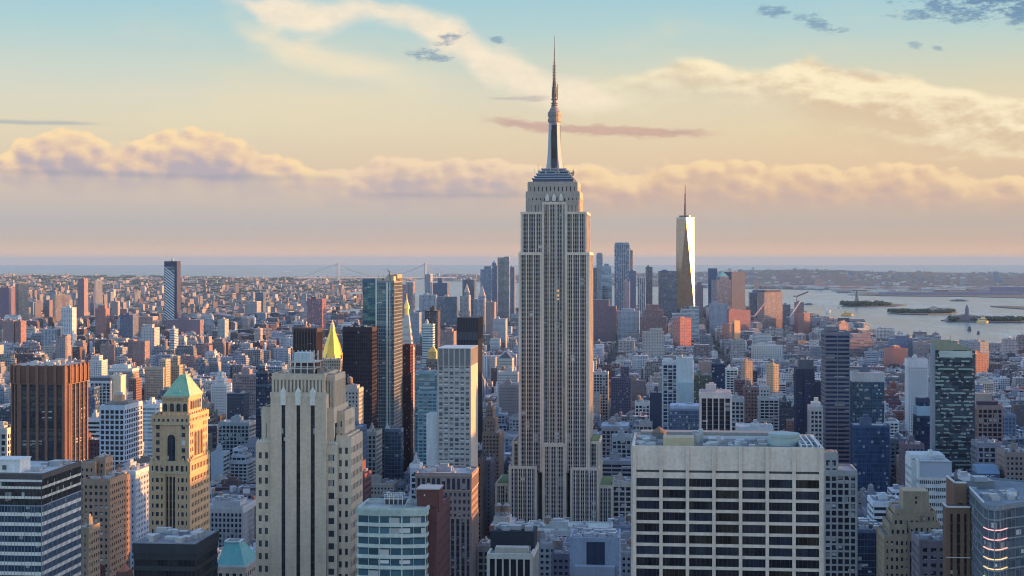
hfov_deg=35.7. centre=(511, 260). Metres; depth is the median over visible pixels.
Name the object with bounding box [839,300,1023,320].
island trees
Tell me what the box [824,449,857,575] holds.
apartment block
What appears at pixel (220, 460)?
white building
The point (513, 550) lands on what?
office block
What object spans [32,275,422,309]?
land
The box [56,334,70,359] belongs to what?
apartment slab
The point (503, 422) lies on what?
city building
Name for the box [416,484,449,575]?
brick block
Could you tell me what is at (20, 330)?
apartment slab
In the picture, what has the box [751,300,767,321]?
tower crane
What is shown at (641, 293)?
glass tower
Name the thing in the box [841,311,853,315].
ferry
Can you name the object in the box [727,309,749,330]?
brick building
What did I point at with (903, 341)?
warehouse
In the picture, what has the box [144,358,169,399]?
apartment tower
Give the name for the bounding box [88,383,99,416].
glass building
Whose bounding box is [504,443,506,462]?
city building
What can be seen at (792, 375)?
city building
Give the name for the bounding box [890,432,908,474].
city building
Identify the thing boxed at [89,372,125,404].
office building
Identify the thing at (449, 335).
brick building
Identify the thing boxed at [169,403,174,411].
arched window
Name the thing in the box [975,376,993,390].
city building
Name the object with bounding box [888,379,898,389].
city building
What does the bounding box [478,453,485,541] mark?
brick building
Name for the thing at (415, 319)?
apartment tower
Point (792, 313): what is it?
tower crane
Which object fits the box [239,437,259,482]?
city building
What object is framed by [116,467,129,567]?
apartment building
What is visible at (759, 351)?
office building
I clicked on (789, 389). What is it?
city building
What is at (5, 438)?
white building
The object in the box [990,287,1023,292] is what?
office building
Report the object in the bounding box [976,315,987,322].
ferry
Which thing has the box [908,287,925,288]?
warehouse
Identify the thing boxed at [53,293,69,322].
office building
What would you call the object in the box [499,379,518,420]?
loft building
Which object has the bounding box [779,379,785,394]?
city building
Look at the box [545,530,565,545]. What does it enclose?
city building
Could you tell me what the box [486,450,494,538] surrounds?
office building
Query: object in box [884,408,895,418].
city building
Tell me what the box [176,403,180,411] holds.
arched window
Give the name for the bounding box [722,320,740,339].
apartment building
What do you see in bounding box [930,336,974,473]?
apartment tower
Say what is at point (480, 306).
office tower
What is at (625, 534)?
city building
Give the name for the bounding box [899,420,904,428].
city building
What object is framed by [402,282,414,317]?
apartment tower
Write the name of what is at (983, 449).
office building
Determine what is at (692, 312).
glass building
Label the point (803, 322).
apartment tower
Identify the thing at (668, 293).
office tower
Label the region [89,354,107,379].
apartment tower
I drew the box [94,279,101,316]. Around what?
apartment tower
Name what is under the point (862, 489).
city building
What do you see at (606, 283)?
glass tower
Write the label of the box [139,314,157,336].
office building
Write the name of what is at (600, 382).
hotel
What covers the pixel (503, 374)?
loft building
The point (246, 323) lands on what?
apartment tower
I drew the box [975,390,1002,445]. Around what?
office building
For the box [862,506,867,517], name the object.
city building
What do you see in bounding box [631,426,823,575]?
office tower
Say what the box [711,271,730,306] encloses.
office tower
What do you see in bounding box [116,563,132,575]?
brick house
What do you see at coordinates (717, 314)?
office building
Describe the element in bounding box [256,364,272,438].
glass building
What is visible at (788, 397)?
city building
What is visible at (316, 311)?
apartment slab
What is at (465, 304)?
civic tower
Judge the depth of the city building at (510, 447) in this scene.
1808.93 m
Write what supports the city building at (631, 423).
on the land at (720, 356)
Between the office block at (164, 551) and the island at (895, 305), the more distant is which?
the island at (895, 305)
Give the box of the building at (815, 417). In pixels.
[807,397,822,445]
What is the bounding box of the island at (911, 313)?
[890,312,957,314]
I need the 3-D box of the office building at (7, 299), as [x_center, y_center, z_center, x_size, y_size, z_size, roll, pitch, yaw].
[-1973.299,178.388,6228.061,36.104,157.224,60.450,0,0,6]
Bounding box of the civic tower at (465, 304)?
[460,284,470,316]
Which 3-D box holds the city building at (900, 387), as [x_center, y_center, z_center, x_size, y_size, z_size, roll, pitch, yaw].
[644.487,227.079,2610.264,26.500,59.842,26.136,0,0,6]
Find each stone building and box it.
[141,324,159,354]
[217,538,255,575]
[593,299,616,343]
[640,304,666,336]
[642,328,663,357]
[732,392,743,430]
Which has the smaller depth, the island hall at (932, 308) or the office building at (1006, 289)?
the island hall at (932, 308)
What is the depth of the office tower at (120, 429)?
1299.79 m
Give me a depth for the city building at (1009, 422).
1832.08 m
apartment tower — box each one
[62,305,76,346]
[78,278,87,317]
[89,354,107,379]
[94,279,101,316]
[95,305,109,338]
[126,388,132,399]
[129,373,141,400]
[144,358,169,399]
[169,325,177,349]
[170,355,184,385]
[242,316,249,329]
[254,327,262,340]
[255,291,265,312]
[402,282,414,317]
[409,309,421,343]
[415,370,436,466]
[425,273,432,294]
[426,345,477,465]
[486,300,495,333]
[498,256,509,321]
[624,279,629,307]
[708,268,716,306]
[725,364,737,394]
[757,385,778,430]
[794,301,803,332]
[797,312,809,334]
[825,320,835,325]
[832,321,847,330]
[905,354,927,433]
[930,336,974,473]
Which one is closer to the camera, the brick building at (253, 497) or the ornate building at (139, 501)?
the ornate building at (139, 501)
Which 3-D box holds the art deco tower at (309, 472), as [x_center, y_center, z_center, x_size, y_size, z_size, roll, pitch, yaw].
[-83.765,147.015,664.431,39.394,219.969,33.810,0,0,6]
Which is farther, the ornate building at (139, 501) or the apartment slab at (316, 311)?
the apartment slab at (316, 311)
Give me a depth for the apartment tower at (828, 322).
4799.55 m
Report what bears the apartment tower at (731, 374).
on the land at (720, 356)
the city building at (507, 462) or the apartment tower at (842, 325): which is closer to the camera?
the city building at (507, 462)
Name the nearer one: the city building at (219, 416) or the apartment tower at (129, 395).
the city building at (219, 416)
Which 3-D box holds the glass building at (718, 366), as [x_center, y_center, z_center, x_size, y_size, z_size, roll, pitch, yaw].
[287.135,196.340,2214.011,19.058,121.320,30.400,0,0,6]
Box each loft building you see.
[232,368,255,416]
[497,365,518,406]
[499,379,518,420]
[537,528,558,575]
[612,473,630,519]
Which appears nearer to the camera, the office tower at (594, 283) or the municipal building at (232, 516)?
the municipal building at (232, 516)
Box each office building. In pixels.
[0,286,14,319]
[15,282,28,319]
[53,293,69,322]
[88,410,98,435]
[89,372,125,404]
[120,312,138,338]
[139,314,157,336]
[218,415,255,460]
[355,420,366,467]
[367,423,381,475]
[437,294,458,328]
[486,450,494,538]
[493,316,507,347]
[602,450,630,477]
[612,428,631,456]
[618,308,639,339]
[639,417,652,432]
[669,402,698,429]
[695,282,702,317]
[709,301,726,335]
[736,419,772,430]
[749,290,760,319]
[751,343,782,359]
[782,303,789,329]
[864,348,877,365]
[971,436,1001,474]
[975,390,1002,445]
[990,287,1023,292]
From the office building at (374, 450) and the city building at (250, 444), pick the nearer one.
the office building at (374, 450)
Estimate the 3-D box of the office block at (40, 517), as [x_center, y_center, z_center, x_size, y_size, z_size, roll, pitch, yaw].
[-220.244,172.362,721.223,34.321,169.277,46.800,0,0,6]
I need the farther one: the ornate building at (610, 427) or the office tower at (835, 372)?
the ornate building at (610, 427)
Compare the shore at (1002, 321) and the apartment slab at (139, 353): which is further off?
the shore at (1002, 321)
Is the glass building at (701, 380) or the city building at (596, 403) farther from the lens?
the city building at (596, 403)
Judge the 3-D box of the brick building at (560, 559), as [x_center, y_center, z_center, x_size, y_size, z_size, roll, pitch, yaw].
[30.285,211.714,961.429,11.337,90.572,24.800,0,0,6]
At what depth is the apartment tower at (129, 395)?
2262.30 m
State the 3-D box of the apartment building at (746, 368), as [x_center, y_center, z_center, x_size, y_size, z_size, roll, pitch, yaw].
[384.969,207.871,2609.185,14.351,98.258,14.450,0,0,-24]
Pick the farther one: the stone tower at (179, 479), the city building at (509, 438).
the city building at (509, 438)
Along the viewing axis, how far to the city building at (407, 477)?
1548.60 m
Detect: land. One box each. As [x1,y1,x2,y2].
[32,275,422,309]
[606,327,864,366]
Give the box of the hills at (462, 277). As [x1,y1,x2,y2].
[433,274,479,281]
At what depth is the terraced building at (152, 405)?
1598.83 m
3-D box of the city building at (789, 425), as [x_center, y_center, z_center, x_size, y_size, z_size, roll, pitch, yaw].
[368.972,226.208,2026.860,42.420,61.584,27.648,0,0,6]
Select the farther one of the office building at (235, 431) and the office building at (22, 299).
the office building at (22, 299)
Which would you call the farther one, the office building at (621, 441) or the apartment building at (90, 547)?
the office building at (621, 441)
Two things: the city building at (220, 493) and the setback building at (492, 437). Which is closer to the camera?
the city building at (220, 493)
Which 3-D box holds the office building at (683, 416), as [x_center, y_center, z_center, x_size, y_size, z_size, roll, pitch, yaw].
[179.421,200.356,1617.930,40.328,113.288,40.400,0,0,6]
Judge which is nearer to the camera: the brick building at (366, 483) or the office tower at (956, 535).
the office tower at (956, 535)
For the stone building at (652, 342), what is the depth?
3897.55 m
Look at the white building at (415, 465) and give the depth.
1149.64 m
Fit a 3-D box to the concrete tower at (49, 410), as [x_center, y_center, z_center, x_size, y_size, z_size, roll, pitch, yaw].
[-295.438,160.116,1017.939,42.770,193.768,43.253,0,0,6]
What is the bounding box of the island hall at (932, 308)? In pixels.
[929,306,937,312]
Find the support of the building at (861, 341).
on the land at (720, 356)
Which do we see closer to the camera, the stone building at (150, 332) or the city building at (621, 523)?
the city building at (621, 523)
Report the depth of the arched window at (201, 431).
870.23 m
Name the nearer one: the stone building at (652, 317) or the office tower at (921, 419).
the office tower at (921, 419)
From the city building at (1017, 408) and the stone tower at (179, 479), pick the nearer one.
the stone tower at (179, 479)
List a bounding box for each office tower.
[99,392,142,470]
[293,323,322,368]
[425,305,439,349]
[433,278,448,295]
[457,316,482,444]
[462,278,475,315]
[474,286,485,334]
[480,266,491,301]
[490,260,497,312]
[510,266,515,317]
[593,267,595,305]
[596,253,602,299]
[630,248,632,270]
[630,269,635,310]
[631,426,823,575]
[658,270,677,318]
[662,355,693,429]
[699,382,731,429]
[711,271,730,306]
[724,271,744,309]
[755,290,781,327]
[794,358,820,433]
[821,325,849,463]
[913,396,929,450]
[942,470,970,575]
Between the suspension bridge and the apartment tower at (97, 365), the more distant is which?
the suspension bridge
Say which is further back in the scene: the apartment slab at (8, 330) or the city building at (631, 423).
the apartment slab at (8, 330)
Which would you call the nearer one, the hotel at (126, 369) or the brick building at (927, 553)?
the brick building at (927, 553)
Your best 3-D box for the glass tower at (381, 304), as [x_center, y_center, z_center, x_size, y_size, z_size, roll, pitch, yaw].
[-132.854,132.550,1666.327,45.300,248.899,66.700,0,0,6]
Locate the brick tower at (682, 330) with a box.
[673,316,690,346]
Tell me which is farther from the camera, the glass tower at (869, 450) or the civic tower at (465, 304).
the civic tower at (465, 304)
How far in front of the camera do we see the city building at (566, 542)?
1088.38 m
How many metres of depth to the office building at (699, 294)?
6198.35 m
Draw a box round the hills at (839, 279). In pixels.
[516,269,1023,289]
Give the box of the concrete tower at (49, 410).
[10,359,88,460]
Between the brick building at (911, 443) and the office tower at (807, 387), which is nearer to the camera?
the brick building at (911, 443)
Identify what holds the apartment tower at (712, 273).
on the land at (720, 356)
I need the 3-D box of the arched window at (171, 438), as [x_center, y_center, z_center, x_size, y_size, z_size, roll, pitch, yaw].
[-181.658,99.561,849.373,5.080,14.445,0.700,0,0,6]
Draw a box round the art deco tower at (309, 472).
[256,350,362,575]
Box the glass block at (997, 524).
[958,475,1023,575]
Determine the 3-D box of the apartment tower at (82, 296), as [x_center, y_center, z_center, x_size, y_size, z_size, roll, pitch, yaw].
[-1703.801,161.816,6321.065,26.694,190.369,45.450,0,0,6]
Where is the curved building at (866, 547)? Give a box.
[858,517,880,575]
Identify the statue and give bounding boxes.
[855,289,858,300]
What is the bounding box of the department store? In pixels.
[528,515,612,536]
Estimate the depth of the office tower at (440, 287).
6097.81 m
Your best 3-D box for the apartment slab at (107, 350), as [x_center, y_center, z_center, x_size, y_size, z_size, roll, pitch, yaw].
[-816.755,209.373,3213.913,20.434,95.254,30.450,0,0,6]
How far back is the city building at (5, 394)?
2537.39 m
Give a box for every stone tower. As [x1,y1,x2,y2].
[148,374,209,532]
[323,320,342,370]
[402,293,414,447]
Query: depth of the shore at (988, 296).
11745.21 m
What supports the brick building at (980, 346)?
on the land at (720, 356)
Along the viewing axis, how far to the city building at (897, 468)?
1439.82 m
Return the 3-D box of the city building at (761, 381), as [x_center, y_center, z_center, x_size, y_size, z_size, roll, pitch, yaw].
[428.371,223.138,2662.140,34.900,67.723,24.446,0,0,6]
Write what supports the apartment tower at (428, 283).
on the land at (720, 356)
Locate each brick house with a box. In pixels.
[100,565,105,575]
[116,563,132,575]
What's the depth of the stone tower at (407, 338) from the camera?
2008.88 m
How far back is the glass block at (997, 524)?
567.68 m
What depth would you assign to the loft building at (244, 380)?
2047.77 m
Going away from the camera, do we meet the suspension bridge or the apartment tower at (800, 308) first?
the apartment tower at (800, 308)
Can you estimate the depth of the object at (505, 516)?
1106.16 m
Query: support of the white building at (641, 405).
on the land at (720, 356)
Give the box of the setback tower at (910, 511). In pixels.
[876,487,940,575]
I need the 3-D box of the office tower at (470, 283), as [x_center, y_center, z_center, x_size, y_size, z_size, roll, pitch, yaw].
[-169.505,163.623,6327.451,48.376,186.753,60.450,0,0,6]
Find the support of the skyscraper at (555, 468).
on the land at (720, 356)
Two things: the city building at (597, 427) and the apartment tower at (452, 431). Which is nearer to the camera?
the apartment tower at (452, 431)
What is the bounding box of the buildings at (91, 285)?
[0,275,764,393]
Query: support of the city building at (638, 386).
on the land at (720, 356)
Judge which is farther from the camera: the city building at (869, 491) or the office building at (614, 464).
the office building at (614, 464)
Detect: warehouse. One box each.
[836,286,885,288]
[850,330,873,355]
[882,335,912,356]
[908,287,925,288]
[912,339,928,357]
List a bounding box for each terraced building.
[143,397,161,457]
[229,446,255,482]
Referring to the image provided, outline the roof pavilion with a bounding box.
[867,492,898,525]
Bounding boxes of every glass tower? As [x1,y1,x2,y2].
[164,259,180,319]
[362,269,403,480]
[602,263,611,305]
[614,242,629,313]
[638,275,644,315]
[646,265,652,303]
[850,364,884,421]
[850,414,889,492]
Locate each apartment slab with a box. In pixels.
[2,318,14,343]
[15,319,25,344]
[41,327,60,349]
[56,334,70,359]
[100,341,114,365]
[128,339,149,366]
[307,296,325,328]
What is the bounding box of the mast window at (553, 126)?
[552,125,560,167]
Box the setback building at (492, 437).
[482,401,503,482]
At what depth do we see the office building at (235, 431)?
1748.65 m
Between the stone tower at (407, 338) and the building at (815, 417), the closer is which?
the building at (815, 417)
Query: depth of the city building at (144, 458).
1253.68 m
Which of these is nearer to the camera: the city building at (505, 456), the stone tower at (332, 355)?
the city building at (505, 456)
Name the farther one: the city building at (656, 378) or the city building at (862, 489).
the city building at (656, 378)
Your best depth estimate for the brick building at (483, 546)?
1019.59 m
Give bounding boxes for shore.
[850,292,1023,297]
[941,320,1023,322]
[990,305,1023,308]
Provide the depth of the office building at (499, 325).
4498.11 m
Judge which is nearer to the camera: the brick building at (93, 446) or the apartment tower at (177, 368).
the brick building at (93, 446)
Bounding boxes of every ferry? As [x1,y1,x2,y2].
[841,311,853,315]
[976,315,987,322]
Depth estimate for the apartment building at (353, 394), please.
1449.54 m
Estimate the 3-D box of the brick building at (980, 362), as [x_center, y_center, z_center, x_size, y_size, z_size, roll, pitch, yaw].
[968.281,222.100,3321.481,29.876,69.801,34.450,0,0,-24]
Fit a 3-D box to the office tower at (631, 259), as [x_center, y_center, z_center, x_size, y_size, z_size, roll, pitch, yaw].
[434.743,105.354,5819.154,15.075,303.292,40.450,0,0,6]
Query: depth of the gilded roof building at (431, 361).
1899.75 m
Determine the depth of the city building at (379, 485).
1421.43 m
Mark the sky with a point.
(133, 132)
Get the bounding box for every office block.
[0,456,80,575]
[132,527,218,575]
[356,492,429,575]
[487,522,538,575]
[569,527,620,575]
[905,449,951,530]
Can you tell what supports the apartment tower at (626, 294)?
on the land at (720, 356)
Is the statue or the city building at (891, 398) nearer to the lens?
the city building at (891, 398)
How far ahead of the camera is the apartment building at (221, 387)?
2149.00 m
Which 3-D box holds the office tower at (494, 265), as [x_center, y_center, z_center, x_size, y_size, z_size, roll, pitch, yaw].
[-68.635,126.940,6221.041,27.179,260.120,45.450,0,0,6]
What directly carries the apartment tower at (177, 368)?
on the land at (720, 356)
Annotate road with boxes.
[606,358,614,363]
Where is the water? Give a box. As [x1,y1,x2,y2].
[0,265,1023,342]
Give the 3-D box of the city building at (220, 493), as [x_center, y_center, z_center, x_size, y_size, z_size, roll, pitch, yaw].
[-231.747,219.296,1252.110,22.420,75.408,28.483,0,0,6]
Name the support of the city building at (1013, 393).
on the land at (720, 356)
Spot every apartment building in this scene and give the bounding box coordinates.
[81,453,125,575]
[81,514,99,575]
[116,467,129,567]
[166,317,203,334]
[211,371,231,418]
[218,317,228,341]
[245,300,260,315]
[345,376,363,423]
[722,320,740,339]
[741,358,752,384]
[754,280,758,288]
[766,359,778,394]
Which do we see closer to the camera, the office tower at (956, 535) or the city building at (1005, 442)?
the office tower at (956, 535)
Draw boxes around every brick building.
[88,429,98,458]
[210,476,255,490]
[249,495,255,538]
[363,459,370,501]
[443,327,456,345]
[477,536,489,575]
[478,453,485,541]
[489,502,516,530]
[551,537,569,575]
[611,366,630,415]
[699,355,711,372]
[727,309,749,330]
[734,375,744,395]
[743,379,758,422]
[884,345,907,366]
[899,435,924,486]
[911,529,942,575]
[968,339,988,368]
[975,350,986,373]
[997,443,1023,479]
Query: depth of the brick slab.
1719.47 m
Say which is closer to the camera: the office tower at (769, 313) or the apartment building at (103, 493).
the apartment building at (103, 493)
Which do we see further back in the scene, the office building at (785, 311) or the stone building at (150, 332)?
the office building at (785, 311)
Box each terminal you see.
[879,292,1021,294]
[954,305,977,320]
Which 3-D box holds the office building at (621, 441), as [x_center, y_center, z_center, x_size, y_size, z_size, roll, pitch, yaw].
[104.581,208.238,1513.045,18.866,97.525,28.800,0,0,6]
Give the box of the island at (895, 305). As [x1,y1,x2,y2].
[843,304,906,306]
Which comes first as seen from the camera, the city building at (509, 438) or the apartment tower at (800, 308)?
the city building at (509, 438)
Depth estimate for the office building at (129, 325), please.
4598.97 m
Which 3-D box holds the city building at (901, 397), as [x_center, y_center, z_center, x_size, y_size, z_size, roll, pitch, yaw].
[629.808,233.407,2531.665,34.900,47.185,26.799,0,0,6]
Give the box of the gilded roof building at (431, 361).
[426,346,436,369]
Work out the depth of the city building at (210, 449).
1694.79 m
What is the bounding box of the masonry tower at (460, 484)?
[415,463,478,575]
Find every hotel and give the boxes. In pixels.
[109,363,138,390]
[593,368,608,421]
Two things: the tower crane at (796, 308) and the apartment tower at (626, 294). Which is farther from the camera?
the tower crane at (796, 308)
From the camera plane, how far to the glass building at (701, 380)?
1999.29 m
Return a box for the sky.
[0,0,1023,264]
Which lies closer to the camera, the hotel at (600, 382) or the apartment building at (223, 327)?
the hotel at (600, 382)
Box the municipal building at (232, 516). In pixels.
[210,494,255,547]
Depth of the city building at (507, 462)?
1697.87 m
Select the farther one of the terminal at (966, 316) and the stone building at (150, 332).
the terminal at (966, 316)
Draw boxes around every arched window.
[162,403,167,411]
[167,434,175,460]
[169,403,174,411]
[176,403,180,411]
[182,403,187,411]
[194,430,196,455]
[197,429,199,454]
[200,428,202,452]
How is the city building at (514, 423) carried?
on the land at (720, 356)
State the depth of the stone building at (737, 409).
1599.23 m
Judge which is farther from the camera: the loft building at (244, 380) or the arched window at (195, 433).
the loft building at (244, 380)
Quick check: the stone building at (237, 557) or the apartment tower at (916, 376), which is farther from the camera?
the apartment tower at (916, 376)
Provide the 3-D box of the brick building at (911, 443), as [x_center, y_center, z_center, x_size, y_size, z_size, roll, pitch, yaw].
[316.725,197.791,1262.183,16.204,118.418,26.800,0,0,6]
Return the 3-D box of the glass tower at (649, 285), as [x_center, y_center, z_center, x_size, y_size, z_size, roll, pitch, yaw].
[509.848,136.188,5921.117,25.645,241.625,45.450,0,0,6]
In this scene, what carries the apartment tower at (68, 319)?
on the land at (720, 356)
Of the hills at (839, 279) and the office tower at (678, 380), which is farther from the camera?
the hills at (839, 279)
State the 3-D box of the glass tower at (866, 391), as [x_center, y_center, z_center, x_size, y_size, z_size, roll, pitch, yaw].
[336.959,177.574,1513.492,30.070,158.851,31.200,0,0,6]
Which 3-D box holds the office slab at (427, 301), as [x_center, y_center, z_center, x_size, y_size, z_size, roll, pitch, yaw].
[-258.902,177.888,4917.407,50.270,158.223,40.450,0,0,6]
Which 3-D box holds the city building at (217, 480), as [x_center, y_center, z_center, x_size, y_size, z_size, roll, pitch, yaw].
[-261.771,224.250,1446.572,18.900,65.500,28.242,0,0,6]
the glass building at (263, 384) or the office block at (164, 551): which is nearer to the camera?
the office block at (164, 551)
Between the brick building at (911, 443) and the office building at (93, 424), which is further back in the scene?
the office building at (93, 424)
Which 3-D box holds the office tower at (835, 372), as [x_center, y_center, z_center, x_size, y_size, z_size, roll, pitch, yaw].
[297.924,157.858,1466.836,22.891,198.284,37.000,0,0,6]
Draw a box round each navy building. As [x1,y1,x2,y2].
[227,388,248,419]
[650,386,661,429]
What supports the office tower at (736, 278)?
on the land at (720, 356)
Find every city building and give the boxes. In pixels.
[0,384,10,403]
[0,404,10,423]
[115,454,150,469]
[142,383,144,400]
[202,397,215,422]
[208,423,217,447]
[208,433,215,452]
[209,453,210,481]
[210,471,237,486]
[210,491,222,505]
[214,410,225,422]
[217,548,222,559]
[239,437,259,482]
[371,474,400,497]
[403,470,409,490]
[495,407,508,431]
[504,431,518,451]
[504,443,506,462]
[504,456,511,473]
[507,413,518,432]
[508,443,511,451]
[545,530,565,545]
[564,537,569,545]
[593,391,600,413]
[593,414,602,425]
[593,422,600,431]
[610,411,621,421]
[611,513,630,531]
[621,531,630,538]
[621,537,630,575]
[627,414,642,432]
[631,375,646,401]
[646,379,657,393]
[651,372,661,390]
[757,374,766,385]
[772,392,793,406]
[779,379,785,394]
[779,395,793,430]
[784,418,793,431]
[786,385,793,394]
[791,371,793,384]
[858,483,880,516]
[858,487,865,505]
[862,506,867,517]
[884,385,895,393]
[884,391,900,410]
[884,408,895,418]
[884,415,902,435]
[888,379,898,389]
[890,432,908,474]
[890,464,895,486]
[892,407,904,420]
[896,381,904,392]
[896,454,898,483]
[899,393,904,400]
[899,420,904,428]
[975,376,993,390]
[994,394,1009,404]
[1000,389,1019,397]
[1000,393,1015,399]
[1003,408,1015,436]
[1003,438,1023,447]
[1011,401,1023,426]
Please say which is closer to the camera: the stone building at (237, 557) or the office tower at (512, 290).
the stone building at (237, 557)
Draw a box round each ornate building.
[114,459,148,575]
[601,418,628,456]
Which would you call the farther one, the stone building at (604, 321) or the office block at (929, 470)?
the stone building at (604, 321)
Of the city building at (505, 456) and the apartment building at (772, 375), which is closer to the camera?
the city building at (505, 456)
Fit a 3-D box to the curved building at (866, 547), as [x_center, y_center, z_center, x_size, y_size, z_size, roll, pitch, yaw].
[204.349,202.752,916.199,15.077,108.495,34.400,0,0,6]
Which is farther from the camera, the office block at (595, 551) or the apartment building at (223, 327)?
the apartment building at (223, 327)
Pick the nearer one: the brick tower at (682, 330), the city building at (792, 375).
the city building at (792, 375)
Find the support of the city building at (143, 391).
on the land at (720, 356)
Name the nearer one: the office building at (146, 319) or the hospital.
the office building at (146, 319)
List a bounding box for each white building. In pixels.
[0,421,10,455]
[211,443,229,480]
[409,453,422,498]
[497,352,513,371]
[635,395,649,420]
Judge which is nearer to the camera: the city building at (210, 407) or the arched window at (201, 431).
the arched window at (201, 431)
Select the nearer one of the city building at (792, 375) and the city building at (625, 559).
the city building at (625, 559)
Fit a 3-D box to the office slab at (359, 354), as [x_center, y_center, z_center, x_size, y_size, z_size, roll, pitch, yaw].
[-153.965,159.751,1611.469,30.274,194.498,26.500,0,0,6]
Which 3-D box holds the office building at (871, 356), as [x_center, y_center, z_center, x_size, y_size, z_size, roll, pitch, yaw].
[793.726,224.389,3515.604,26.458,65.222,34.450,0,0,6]
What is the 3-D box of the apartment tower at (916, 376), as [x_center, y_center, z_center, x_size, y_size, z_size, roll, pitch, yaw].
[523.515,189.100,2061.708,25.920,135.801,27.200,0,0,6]
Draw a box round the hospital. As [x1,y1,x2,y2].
[815,279,822,285]
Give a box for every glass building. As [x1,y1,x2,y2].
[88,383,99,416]
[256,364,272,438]
[422,319,434,367]
[672,306,698,338]
[694,370,711,402]
[711,358,725,388]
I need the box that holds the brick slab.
[402,344,412,471]
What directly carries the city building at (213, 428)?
on the land at (720, 356)
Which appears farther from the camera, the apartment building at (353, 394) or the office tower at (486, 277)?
the office tower at (486, 277)
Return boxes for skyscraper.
[495,36,613,521]
[676,188,694,308]
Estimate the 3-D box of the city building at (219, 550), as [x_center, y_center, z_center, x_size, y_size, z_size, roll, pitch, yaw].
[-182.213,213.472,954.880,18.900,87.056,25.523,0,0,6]
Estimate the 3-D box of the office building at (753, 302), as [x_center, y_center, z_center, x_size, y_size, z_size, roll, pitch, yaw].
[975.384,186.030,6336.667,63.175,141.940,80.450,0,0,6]
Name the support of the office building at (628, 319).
on the land at (720, 356)
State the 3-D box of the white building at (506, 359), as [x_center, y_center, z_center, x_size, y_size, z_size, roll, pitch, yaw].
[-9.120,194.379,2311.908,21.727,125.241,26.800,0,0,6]
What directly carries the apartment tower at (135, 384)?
on the land at (720, 356)
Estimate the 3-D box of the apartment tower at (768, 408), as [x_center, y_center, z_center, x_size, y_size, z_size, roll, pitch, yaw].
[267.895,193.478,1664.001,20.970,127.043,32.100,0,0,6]
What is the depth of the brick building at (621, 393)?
2248.68 m
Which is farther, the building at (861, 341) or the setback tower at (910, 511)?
the building at (861, 341)
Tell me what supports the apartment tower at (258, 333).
on the land at (720, 356)
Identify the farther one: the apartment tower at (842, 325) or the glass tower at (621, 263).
the glass tower at (621, 263)
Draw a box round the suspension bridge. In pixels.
[293,263,455,282]
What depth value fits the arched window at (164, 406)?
853.19 m
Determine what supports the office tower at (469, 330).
on the land at (720, 356)
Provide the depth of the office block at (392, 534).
599.03 m
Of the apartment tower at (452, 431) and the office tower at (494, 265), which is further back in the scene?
the office tower at (494, 265)
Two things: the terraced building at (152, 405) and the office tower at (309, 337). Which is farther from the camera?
the terraced building at (152, 405)
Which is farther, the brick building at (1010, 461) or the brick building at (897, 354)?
the brick building at (897, 354)
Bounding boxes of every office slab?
[343,323,376,428]
[419,293,436,326]
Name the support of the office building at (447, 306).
on the land at (720, 356)
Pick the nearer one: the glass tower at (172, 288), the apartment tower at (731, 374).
the apartment tower at (731, 374)
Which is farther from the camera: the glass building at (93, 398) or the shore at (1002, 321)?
the shore at (1002, 321)
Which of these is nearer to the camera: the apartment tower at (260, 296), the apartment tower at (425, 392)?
the apartment tower at (425, 392)
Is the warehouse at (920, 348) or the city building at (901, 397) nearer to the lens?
the city building at (901, 397)
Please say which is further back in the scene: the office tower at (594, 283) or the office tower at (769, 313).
the office tower at (769, 313)
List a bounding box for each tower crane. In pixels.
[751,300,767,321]
[786,301,800,326]
[793,291,807,332]
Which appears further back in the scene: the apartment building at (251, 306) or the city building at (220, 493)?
the apartment building at (251, 306)
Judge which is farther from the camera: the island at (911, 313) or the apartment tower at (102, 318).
the island at (911, 313)
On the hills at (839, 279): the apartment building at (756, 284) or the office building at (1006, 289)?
the apartment building at (756, 284)
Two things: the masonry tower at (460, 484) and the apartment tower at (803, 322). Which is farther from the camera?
the apartment tower at (803, 322)
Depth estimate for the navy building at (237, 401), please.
1899.08 m
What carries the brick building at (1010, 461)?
on the land at (720, 356)
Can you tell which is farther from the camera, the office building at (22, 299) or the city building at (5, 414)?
the office building at (22, 299)
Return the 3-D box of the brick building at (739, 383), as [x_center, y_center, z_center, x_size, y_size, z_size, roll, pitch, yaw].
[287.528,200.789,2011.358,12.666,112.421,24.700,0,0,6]
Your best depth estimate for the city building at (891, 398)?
2444.73 m
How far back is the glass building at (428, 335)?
2499.51 m
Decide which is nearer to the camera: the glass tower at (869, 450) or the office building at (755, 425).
the office building at (755, 425)

